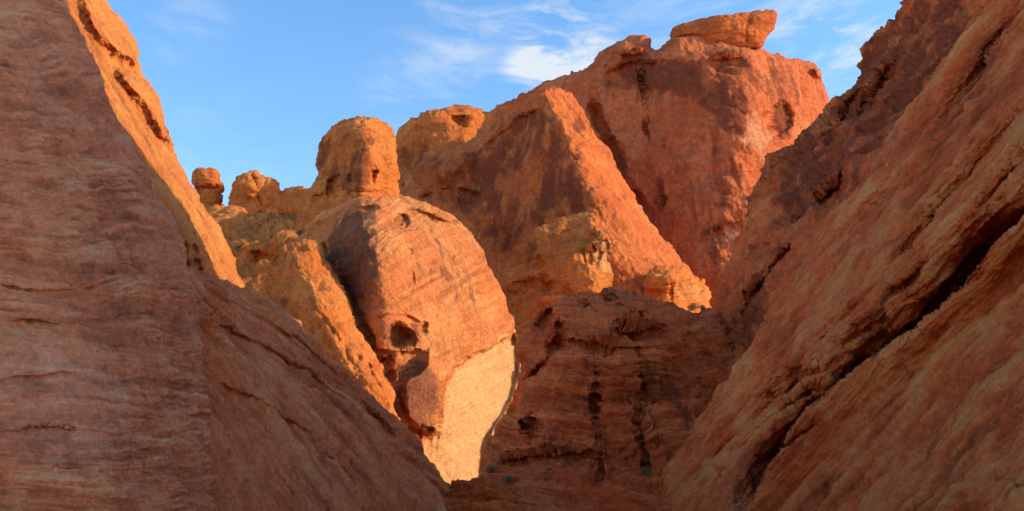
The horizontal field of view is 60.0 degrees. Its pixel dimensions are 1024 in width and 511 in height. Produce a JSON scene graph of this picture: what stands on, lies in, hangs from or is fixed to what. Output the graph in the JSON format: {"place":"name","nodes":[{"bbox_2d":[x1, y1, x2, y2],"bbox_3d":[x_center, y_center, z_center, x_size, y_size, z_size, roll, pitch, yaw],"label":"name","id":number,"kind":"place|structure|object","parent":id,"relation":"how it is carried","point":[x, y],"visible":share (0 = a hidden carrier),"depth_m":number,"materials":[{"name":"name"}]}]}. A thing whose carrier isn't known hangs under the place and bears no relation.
{"place":"outdoors","nodes":[
{"label":"outdoors","id":0,"kind":"place"},
{"bbox_2d":[0,0,216,510],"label":"canyon wall","id":1,"kind":"structure","parent":0,"point":[105,401],"depth_m":14.28,"materials":[{"name":"stone"}]},
{"bbox_2d":[66,0,245,287],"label":"sandstone ridge","id":2,"kind":"structure","parent":0,"point":[130,91],"depth_m":27.98,"materials":[{"name":"orange stone"}]},
{"bbox_2d":[191,167,224,207],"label":"hoodoo","id":3,"kind":"object","parent":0,"point":[208,184],"visible":0.25,"depth_m":115.88,"materials":[{"name":"stone"}]},
{"bbox_2d":[206,204,297,295],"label":"sandstone slope","id":4,"kind":"structure","parent":0,"point":[261,237],"depth_m":91.83,"materials":[{"name":"brown stone"}]},
{"bbox_2d":[233,243,240,250],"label":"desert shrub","id":5,"kind":"object","parent":4,"relation":"on","point":[237,246],"visible":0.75,"depth_m":87.76,"materials":[{"name":"green plant"}]},
{"bbox_2d":[228,169,300,214],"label":"hoodoo","id":6,"kind":"object","parent":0,"point":[254,192],"visible":0.26,"depth_m":111.30,"materials":[{"name":"stone"}]},
{"bbox_2d":[283,186,308,200],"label":"sandstone ridge","id":7,"kind":"structure","parent":0,"point":[297,192],"depth_m":133.48,"materials":[{"name":"orange stone"}]},
{"bbox_2d":[187,265,450,510],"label":"sandstone slope","id":8,"kind":"structure","parent":0,"point":[301,418],"depth_m":22.25,"materials":[{"name":"brown stone"}]},
{"bbox_2d":[395,104,488,189],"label":"sandstone knob","id":9,"kind":"object","parent":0,"point":[420,136],"visible":0.32,"depth_m":112.45,"materials":[{"name":"orange stone"}]},
{"bbox_2d":[107,0,902,205],"label":"sky","id":10,"kind":"structure","parent":0,"point":[242,86],"materials":[{"name":"blue"}]},
{"bbox_2d":[531,34,829,310],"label":"sandstone butte","id":11,"kind":"object","parent":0,"point":[690,132],"visible":0.45,"depth_m":111.33,"materials":[{"name":"stone"}]},
{"bbox_2d":[669,9,777,48],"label":"balanced rock","id":12,"kind":"object","parent":11,"relation":"on","point":[753,29],"visible":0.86,"depth_m":117.86,"materials":[{"name":"stone"}]},
{"bbox_3d":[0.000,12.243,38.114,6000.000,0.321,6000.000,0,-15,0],"label":"ground","id":13,"kind":"structure","parent":0,"visible":0},
{"bbox_2d":[258,239,400,419],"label":"sandstone buttress","id":14,"kind":"structure","parent":13,"relation":"on","point":[302,283],"depth_m":55.03,"materials":[{"name":"orange stone"}]},
{"bbox_2d":[296,196,520,484],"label":"sandstone dome","id":15,"kind":"structure","parent":13,"relation":"on","point":[425,295],"depth_m":60.88,"materials":[{"name":"orange stone"}]},
{"bbox_2d":[297,116,404,231],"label":"sandstone pinnacle","id":16,"kind":"object","parent":15,"relation":"on","point":[356,157],"visible":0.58,"depth_m":72.81,"materials":[{"name":"orange stone"}]},
{"bbox_2d":[445,477,582,510],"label":"sandstone ledge","id":17,"kind":"object","parent":13,"relation":"on","point":[481,494],"visible":0.97,"depth_m":27.93,"materials":[{"name":"brown stone"}]},
{"bbox_2d":[400,86,699,293],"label":"sandstone fin","id":18,"kind":"object","parent":13,"relation":"on","point":[506,179],"visible":0.24,"depth_m":91.69,"materials":[{"name":"orange stone"}]},
{"bbox_2d":[500,210,613,413],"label":"sandstone buttress","id":19,"kind":"structure","parent":18,"relation":"on","point":[550,263],"depth_m":76.99,"materials":[{"name":"orange stone"}]},
{"bbox_2d":[642,265,711,312],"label":"sandstone boulder","id":20,"kind":"object","parent":18,"relation":"on","point":[682,287],"visible":0.63,"depth_m":74.77,"materials":[{"name":"orange stone"}]},
{"bbox_2d":[687,302,698,309],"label":"desert shrub","id":21,"kind":"object","parent":20,"relation":"on","point":[692,305],"visible":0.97,"depth_m":75.64,"materials":[{"name":"green plant"}]},
{"bbox_2d":[471,286,735,510],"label":"sandstone outcrop","id":22,"kind":"object","parent":13,"relation":"on","point":[617,388],"visible":0.75,"depth_m":33.70,"materials":[{"name":"brown stone"}]},
{"bbox_2d":[485,465,496,472],"bbox_3d":[-0.805,8.246,34.190,0.580,0.329,0.602,0,-16,0],"label":"desert shrub","id":23,"kind":"object","parent":22,"relation":"on","point":[490,469],"visible":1,"depth_m":34.15,"materials":[{"name":"green plant"}]},
{"bbox_2d":[501,475,515,483],"bbox_3d":[-0.127,8.355,33.035,0.654,0.385,0.662,-12,-19,36],"label":"desert shrub","id":24,"kind":"object","parent":22,"relation":"on","point":[508,479],"visible":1,"depth_m":33.00,"materials":[{"name":"green plant"}]},
{"bbox_2d":[640,466,651,474],"bbox_3d":[4.638,7.549,31.073,0.550,0.339,0.581,-15,-21,43],"label":"desert shrub","id":25,"kind":"object","parent":22,"relation":"on","point":[644,469],"visible":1,"depth_m":31.03,"materials":[{"name":"green plant"}]},
{"bbox_2d":[661,0,1023,510],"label":"canyon wall","id":26,"kind":"structure","parent":13,"relation":"on","point":[878,365],"depth_m":20.61,"materials":[{"name":"stone"}]},
{"bbox_2d":[714,0,992,361],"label":"canyon wall","id":27,"kind":"structure","parent":13,"relation":"on","point":[808,182],"depth_m":39.48,"materials":[{"name":"stone"}]}
]}

